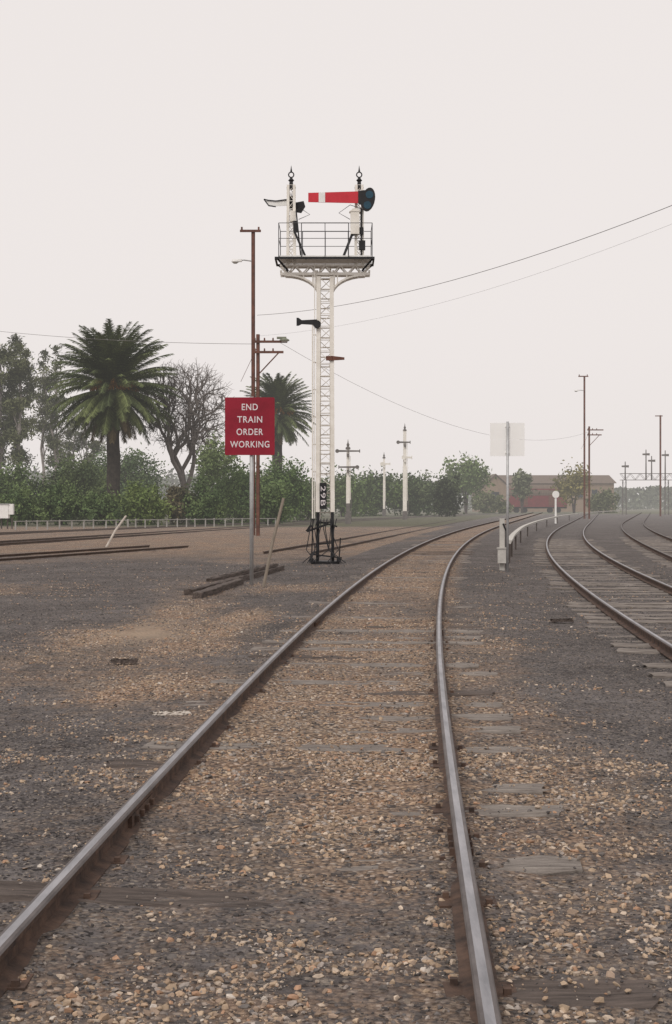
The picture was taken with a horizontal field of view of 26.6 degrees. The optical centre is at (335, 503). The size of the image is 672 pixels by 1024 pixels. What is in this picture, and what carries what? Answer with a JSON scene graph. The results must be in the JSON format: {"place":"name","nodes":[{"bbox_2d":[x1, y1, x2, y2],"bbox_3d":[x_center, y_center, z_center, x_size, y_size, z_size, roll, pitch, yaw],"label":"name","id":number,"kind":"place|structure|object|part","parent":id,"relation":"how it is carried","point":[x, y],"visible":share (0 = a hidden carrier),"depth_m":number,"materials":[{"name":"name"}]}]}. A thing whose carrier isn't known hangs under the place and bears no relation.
{"place":"outdoors","nodes":[
{"label":"outdoors","id":0,"kind":"place"},
{"bbox_2d":[0,505,671,1023],"bbox_3d":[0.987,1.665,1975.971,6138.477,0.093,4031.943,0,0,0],"label":"ground","id":1,"kind":"structure","parent":0,"point":[232,547],"depth_m":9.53,"materials":[{"name":"brown gravel"}]},
{"bbox_2d":[0,504,13,528],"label":"relay cabinet","id":2,"kind":"object","parent":1,"relation":"on","point":[6,510],"visible":0.81,"depth_m":94.15,"materials":[{"name":"white metal"}]},
{"bbox_2d":[0,486,38,525],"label":"leafy bush","id":3,"kind":"object","parent":1,"relation":"on","point":[19,501],"visible":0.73,"depth_m":109.38,"materials":[{"name":"green plant"}]},
{"bbox_2d":[0,333,44,477],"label":"gum tree","id":4,"kind":"object","parent":1,"relation":"on","point":[15,427],"visible":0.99,"depth_m":157.12,"materials":[{"name":"green plant"}]},
{"bbox_2d":[0,454,59,521],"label":"leafy bush","id":5,"kind":"object","parent":1,"relation":"on","point":[8,482],"visible":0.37,"depth_m":126.97,"materials":[{"name":"green plant"}]},
{"bbox_2d":[26,344,75,482],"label":"gum tree","id":6,"kind":"object","parent":1,"relation":"on","point":[51,436],"visible":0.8,"depth_m":171.81,"materials":[{"name":"green plant"}]},
{"bbox_2d":[26,479,96,524],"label":"leafy bush","id":7,"kind":"object","parent":1,"relation":"on","point":[61,507],"visible":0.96,"depth_m":110.14,"materials":[{"name":"green plant"}]},
{"bbox_2d":[44,412,106,468],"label":"gum tree","id":8,"kind":"object","parent":1,"relation":"on","point":[76,442],"visible":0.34,"depth_m":189.13,"materials":[{"name":"green plant"}]},
{"bbox_2d":[36,446,121,521],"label":"leafy bush","id":9,"kind":"object","parent":1,"relation":"on","point":[82,476],"visible":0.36,"depth_m":129.05,"materials":[{"name":"green plant"}]},
{"bbox_2d":[0,545,188,560],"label":"railway track","id":10,"kind":"structure","parent":1,"relation":"on","point":[109,550],"depth_m":48.72,"materials":[{"name":"metal"}]},
{"bbox_2d":[79,483,128,524],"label":"leafy bush","id":11,"kind":"object","parent":1,"relation":"on","point":[99,506],"visible":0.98,"depth_m":109.28,"materials":[{"name":"green plant"}]},
{"bbox_2d":[44,318,182,523],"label":"palm tree","id":12,"kind":"object","parent":1,"relation":"on","point":[113,403],"visible":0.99,"depth_m":113.32,"materials":[{"name":"green plant"}]},
{"bbox_2d":[105,515,126,546],"bbox_3d":[-8.808,1.162,56.743,0.092,1.417,1.286,0,0,35],"label":"wooden stake","id":13,"kind":"object","parent":1,"relation":"on","point":[115,530],"visible":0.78,"depth_m":56.71,"materials":[{"name":"white wood"}]},
{"bbox_2d":[74,442,170,519],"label":"leafy bush","id":14,"kind":"object","parent":1,"relation":"on","point":[129,465],"visible":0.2,"depth_m":149.34,"materials":[{"name":"green plant"}]},
{"bbox_2d":[110,658,137,663],"bbox_3d":[-2.225,1.650,14.948,0.303,0.054,0.119,0,0,-11],"label":"wood scrap","id":15,"kind":"object","parent":1,"relation":"on","point":[124,661],"visible":1,"depth_m":14.91,"materials":[{"name":"brown wood"}]},
{"bbox_2d":[13,518,275,529],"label":"fence","id":16,"kind":"object","parent":1,"relation":"on","point":[186,519],"visible":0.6,"depth_m":98.26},
{"bbox_2d":[115,479,178,524],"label":"leafy bush","id":17,"kind":"object","parent":1,"relation":"on","point":[142,504],"visible":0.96,"depth_m":111.31,"materials":[{"name":"green plant"}]},
{"bbox_2d":[148,710,191,715],"bbox_3d":[-1.302,1.649,11.146,0.336,0.054,0.119,0,0,-10],"label":"wood scrap","id":18,"kind":"object","parent":1,"relation":"on","point":[184,712],"visible":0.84,"depth_m":11.12,"materials":[{"name":"white wood"}]},
{"bbox_2d":[163,483,200,524],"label":"leafy bush","id":19,"kind":"object","parent":1,"relation":"on","point":[171,494],"visible":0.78,"depth_m":113.27,"materials":[{"name":"green plant"}]},
{"bbox_2d":[135,359,232,523],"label":"bare tree","id":20,"kind":"object","parent":1,"relation":"on","point":[192,441],"visible":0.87,"depth_m":117.36,"materials":[{"name":"grey plant"}]},
{"bbox_2d":[175,469,233,524],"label":"leafy bush","id":21,"kind":"object","parent":1,"relation":"on","point":[211,505],"visible":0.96,"depth_m":113.12,"materials":[{"name":"green plant"}]},
{"bbox_2d":[189,429,245,498],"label":"leafy tree","id":22,"kind":"object","parent":1,"relation":"on","point":[211,462],"visible":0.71,"depth_m":133.89,"materials":[{"name":"green plant"}]},
{"bbox_2d":[192,578,243,598],"bbox_3d":[-2.262,1.644,27.797,0.189,0.142,4.789,0,0,5],"label":"timber baulk","id":23,"kind":"object","parent":1,"relation":"on","point":[213,590],"visible":0.95,"depth_m":27.13,"materials":[{"name":"grey wood"}]},
{"bbox_2d":[184,565,283,594],"bbox_3d":[-2.071,1.644,31.453,0.190,0.143,10.322,0,0,7],"label":"timber baulk","id":24,"kind":"object","parent":1,"relation":"on","point":[245,577],"visible":0.62,"depth_m":30.66,"materials":[{"name":"brown wood"}]},
{"bbox_2d":[206,563,277,581],"bbox_3d":[-2.048,1.534,32.310,0.137,0.083,6.846,0,0,9],"label":"timber baulk","id":25,"kind":"object","parent":24,"relation":"on","point":[225,576],"visible":0.88,"depth_m":31.19,"materials":[{"name":"brown wood"}]},
{"bbox_2d":[0,513,475,545],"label":"railway track","id":26,"kind":"structure","parent":1,"relation":"on","point":[32,541],"depth_m":72.40,"materials":[{"name":"metal"}]},
{"bbox_2d":[204,456,276,522],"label":"leafy bush","id":27,"kind":"object","parent":1,"relation":"on","point":[236,484],"visible":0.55,"depth_m":123.63,"materials":[{"name":"green plant"}]},
{"bbox_2d":[0,514,487,534],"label":"railway track","id":28,"kind":"structure","parent":1,"relation":"on","point":[23,532],"depth_m":97.17,"materials":[{"name":"metal"}]},
{"bbox_2d":[232,227,260,534],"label":"light mast","id":29,"kind":"object","parent":1,"relation":"on","point":[236,261],"visible":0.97,"depth_m":75.91,"materials":[{"name":"metal"}]},
{"bbox_2d":[0,331,225,343],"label":"overhead wire","id":30,"kind":"object","parent":29,"relation":"attached to","point":[124,340],"visible":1,"depth_m":82.74,"materials":[{"name":"grey metal"}]},
{"bbox_2d":[264,205,671,314],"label":"overhead wire","id":31,"kind":"object","parent":29,"relation":"attached to","point":[489,269],"visible":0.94,"depth_m":56.11,"materials":[{"name":"grey metal"}]},
{"bbox_2d":[225,397,274,584],"bbox_3d":[-1.804,-0.152,29.832,1.041,4.194,0.135,0,0,0],"label":"notice sign","id":32,"kind":"object","parent":1,"relation":"on","point":[250,426],"visible":1,"depth_m":29.77,"materials":[{"name":"metal"}]},
{"bbox_2d":[236,480,293,523],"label":"leafy bush","id":33,"kind":"object","parent":1,"relation":"on","point":[271,499],"visible":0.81,"depth_m":115.17,"materials":[{"name":"green plant"}]},
{"bbox_2d":[241,334,288,535],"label":"utility pole","id":34,"kind":"object","parent":1,"relation":"on","point":[257,341],"visible":0.91,"depth_m":74.89,"materials":[{"name":"wood"}]},
{"bbox_2d":[263,224,670,335],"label":"overhead wire","id":35,"kind":"object","parent":34,"relation":"attached to","point":[494,287],"visible":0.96,"depth_m":55.61,"materials":[{"name":"grey metal"}]},
{"bbox_2d":[262,498,284,586],"bbox_3d":[-1.297,0.864,29.158,0.644,1.979,0.069,0,0,-43],"label":"wooden stake","id":36,"kind":"object","parent":1,"relation":"on","point":[272,544],"visible":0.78,"depth_m":29.13,"materials":[{"name":"grey wood"}]},
{"bbox_2d":[240,372,313,470],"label":"palm tree","id":37,"kind":"object","parent":1,"relation":"on","point":[288,417],"visible":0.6,"depth_m":148.88,"materials":[{"name":"green plant"}]},
{"bbox_2d":[243,452,315,521],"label":"leafy bush","id":38,"kind":"object","parent":1,"relation":"on","point":[292,478],"visible":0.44,"depth_m":128.91,"materials":[{"name":"green plant"}]},
{"bbox_2d":[293,477,329,520],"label":"leafy bush","id":39,"kind":"object","parent":1,"relation":"on","point":[309,514],"visible":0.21,"depth_m":139.53,"materials":[{"name":"green plant"}]},
{"bbox_2d":[263,167,374,563],"bbox_3d":[-0.483,-3.933,40.564,3.194,11.458,1.407,0,0,0],"label":"bracket signal","id":40,"kind":"object","parent":1,"relation":"on","point":[364,199],"visible":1,"depth_m":40.37,"materials":[{"name":"beige paint"}]},
{"bbox_2d":[0,512,660,1023],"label":"railway track","id":41,"kind":"structure","parent":1,"relation":"on","point":[60,896],"depth_m":6.62,"materials":[{"name":"grey metal"}]},
{"bbox_2d":[4,467,671,509],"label":"distant wood","id":42,"kind":"object","parent":1,"relation":"on","point":[647,497],"visible":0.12,"depth_m":393.77,"materials":[{"name":"green plant"}]},
{"bbox_2d":[321,465,373,516],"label":"leafy bush","id":43,"kind":"object","parent":1,"relation":"on","point":[357,493],"visible":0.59,"depth_m":183.70,"materials":[{"name":"green plant"}]},
{"bbox_2d":[335,442,359,523],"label":"semaphore signal","id":44,"kind":"object","parent":1,"relation":"on","point":[348,498],"visible":0.99,"depth_m":117.84,"materials":[{"name":"beige paint"}]},
{"bbox_2d":[263,519,471,554],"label":"railway track","id":45,"kind":"structure","parent":1,"relation":"on","point":[354,543],"depth_m":62.02,"materials":[{"name":"metal"}]},
{"bbox_2d":[351,465,410,515],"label":"leafy bush","id":46,"kind":"object","parent":1,"relation":"on","point":[374,487],"visible":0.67,"depth_m":193.41,"materials":[{"name":"green plant"}]},
{"bbox_2d":[380,454,389,515],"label":"semaphore signal","id":47,"kind":"object","parent":1,"relation":"on","point":[383,463],"visible":0.96,"depth_m":189.86,"materials":[{"name":"beige paint"}]},
{"bbox_2d":[396,425,411,519],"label":"semaphore signal","id":48,"kind":"object","parent":1,"relation":"on","point":[405,485],"visible":0.99,"depth_m":149.80,"materials":[{"name":"beige paint"}]},
{"bbox_2d":[387,467,451,515],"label":"leafy bush","id":49,"kind":"object","parent":1,"relation":"on","point":[419,500],"visible":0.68,"depth_m":198.11,"materials":[{"name":"green plant"}]},
{"bbox_2d":[429,472,467,516],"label":"leafy bush","id":50,"kind":"object","parent":1,"relation":"on","point":[444,494],"visible":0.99,"depth_m":184.09,"materials":[{"name":"green plant"}]},
{"bbox_2d":[436,451,496,513],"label":"leafy tree","id":51,"kind":"object","parent":1,"relation":"on","point":[473,475],"visible":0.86,"depth_m":238.51,"materials":[{"name":"green plant"}]},
{"bbox_2d":[468,486,505,512],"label":"leafy bush","id":52,"kind":"object","parent":1,"relation":"on","point":[483,504],"visible":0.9,"depth_m":253.65,"materials":[{"name":"green plant"}]},
{"bbox_2d":[472,474,505,511],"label":"gabled shed","id":53,"kind":"structure","parent":1,"relation":"on","point":[499,488],"depth_m":290.00,"materials":[{"name":"metal"}]},
{"bbox_2d":[497,518,505,570],"bbox_3d":[4.205,1.105,36.031,0.262,1.479,0.275,0,0,0],"label":"cable post","id":54,"kind":"object","parent":1,"relation":"on","point":[501,548],"visible":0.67,"depth_m":36.05,"materials":[{"name":"concrete"}]},
{"bbox_2d":[489,495,514,513],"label":"leafy bush","id":55,"kind":"object","parent":1,"relation":"on","point":[499,507],"visible":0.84,"depth_m":244.32,"materials":[{"name":"green plant"}]},
{"bbox_2d":[490,422,524,571],"bbox_3d":[4.251,-0.048,35.253,0.852,3.986,0.093,0,0,0],"label":"notice sign","id":56,"kind":"object","parent":1,"relation":"on","point":[507,447],"visible":0.86,"depth_m":35.29,"materials":[{"name":"metal"}]},
{"bbox_2d":[510,468,539,512],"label":"leafy tree","id":57,"kind":"object","parent":1,"relation":"on","point":[522,481],"visible":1,"depth_m":251.32,"materials":[{"name":"green plant"}]},
{"bbox_2d":[509,485,566,512],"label":"goods wagon","id":58,"kind":"object","parent":1,"relation":"on","point":[544,498],"visible":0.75,"depth_m":266.70,"materials":[{"name":"red paint"}]},
{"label":"door","id":59,"kind":"part","parent":58,"relation":"part of","materials":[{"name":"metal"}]},
{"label":"door","id":60,"kind":"part","parent":58,"relation":"part of","materials":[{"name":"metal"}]},
{"bbox_2d":[552,491,558,523],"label":"marker post","id":61,"kind":"object","parent":1,"relation":"on","point":[555,494],"visible":0.93,"depth_m":119.94,"materials":[{"name":"white metal"}]},
{"bbox_2d":[498,475,615,511],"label":"long shed","id":62,"kind":"structure","parent":1,"relation":"on","point":[605,482],"depth_m":300.00,"materials":[{"name":"metal"}]},
{"bbox_2d":[591,489,597,496],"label":"window","id":63,"kind":"structure","parent":62,"relation":"in","point":[593,492],"depth_m":299.72,"materials":[{"name":"grey glass"}]},
{"bbox_2d":[550,618,573,621],"bbox_3d":[3.208,1.649,20.196,0.344,0.055,0.119,0,0,-9],"label":"wood scrap","id":64,"kind":"object","parent":1,"relation":"on","point":[562,620],"visible":1,"depth_m":20.16,"materials":[{"name":"wood"}]},
{"bbox_2d":[549,457,594,512],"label":"leafy tree","id":65,"kind":"object","parent":1,"relation":"on","point":[571,485],"visible":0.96,"depth_m":249.01,"materials":[{"name":"green plant"}]},
{"bbox_2d":[575,374,587,518],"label":"light mast","id":66,"kind":"object","parent":1,"relation":"on","point":[583,390],"visible":0.94,"depth_m":159.91,"materials":[{"name":"metal"}]},
{"bbox_2d":[509,509,654,562],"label":"fence","id":67,"kind":"object","parent":1,"relation":"on","point":[512,535],"visible":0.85,"depth_m":68.48,"materials":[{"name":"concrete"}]},
{"bbox_2d":[581,426,602,518],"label":"utility pole","id":68,"kind":"object","parent":1,"relation":"on","point":[588,434],"visible":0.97,"depth_m":157.89,"materials":[{"name":"wood"}]},
{"bbox_2d":[281,343,583,439],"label":"overhead wire","id":69,"kind":"object","parent":68,"relation":"attached to","point":[412,410],"visible":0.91,"depth_m":97.65,"materials":[{"name":"grey metal"}]},
{"bbox_2d":[532,513,671,687],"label":"railway track","id":70,"kind":"structure","parent":1,"relation":"on","point":[656,642],"depth_m":25.87,"materials":[{"name":"grey wood"}]},
{"bbox_2d":[585,487,620,512],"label":"leafy bush","id":71,"kind":"object","parent":1,"relation":"on","point":[604,500],"visible":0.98,"depth_m":256.53,"materials":[{"name":"green plant"}]},
{"bbox_2d":[618,512,671,566],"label":"railway track","id":72,"kind":"structure","parent":1,"relation":"on","point":[631,541],"depth_m":57.50,"materials":[{"name":"grey metal"}]},
{"bbox_2d":[620,450,671,514],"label":"signal gantry","id":73,"kind":"object","parent":1,"relation":"on","point":[645,473],"visible":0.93,"depth_m":214.89,"materials":[{"name":"metal"}]},
{"bbox_2d":[655,415,662,515],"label":"light mast","id":74,"kind":"object","parent":1,"relation":"on","point":[659,464],"visible":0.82,"depth_m":189.94,"materials":[{"name":"metal"}]},
{"bbox_2d":[0,0,671,504],"label":"sky","id":75,"kind":"structure","parent":0,"point":[139,139],"materials":[{"name":"white"}]}
]}

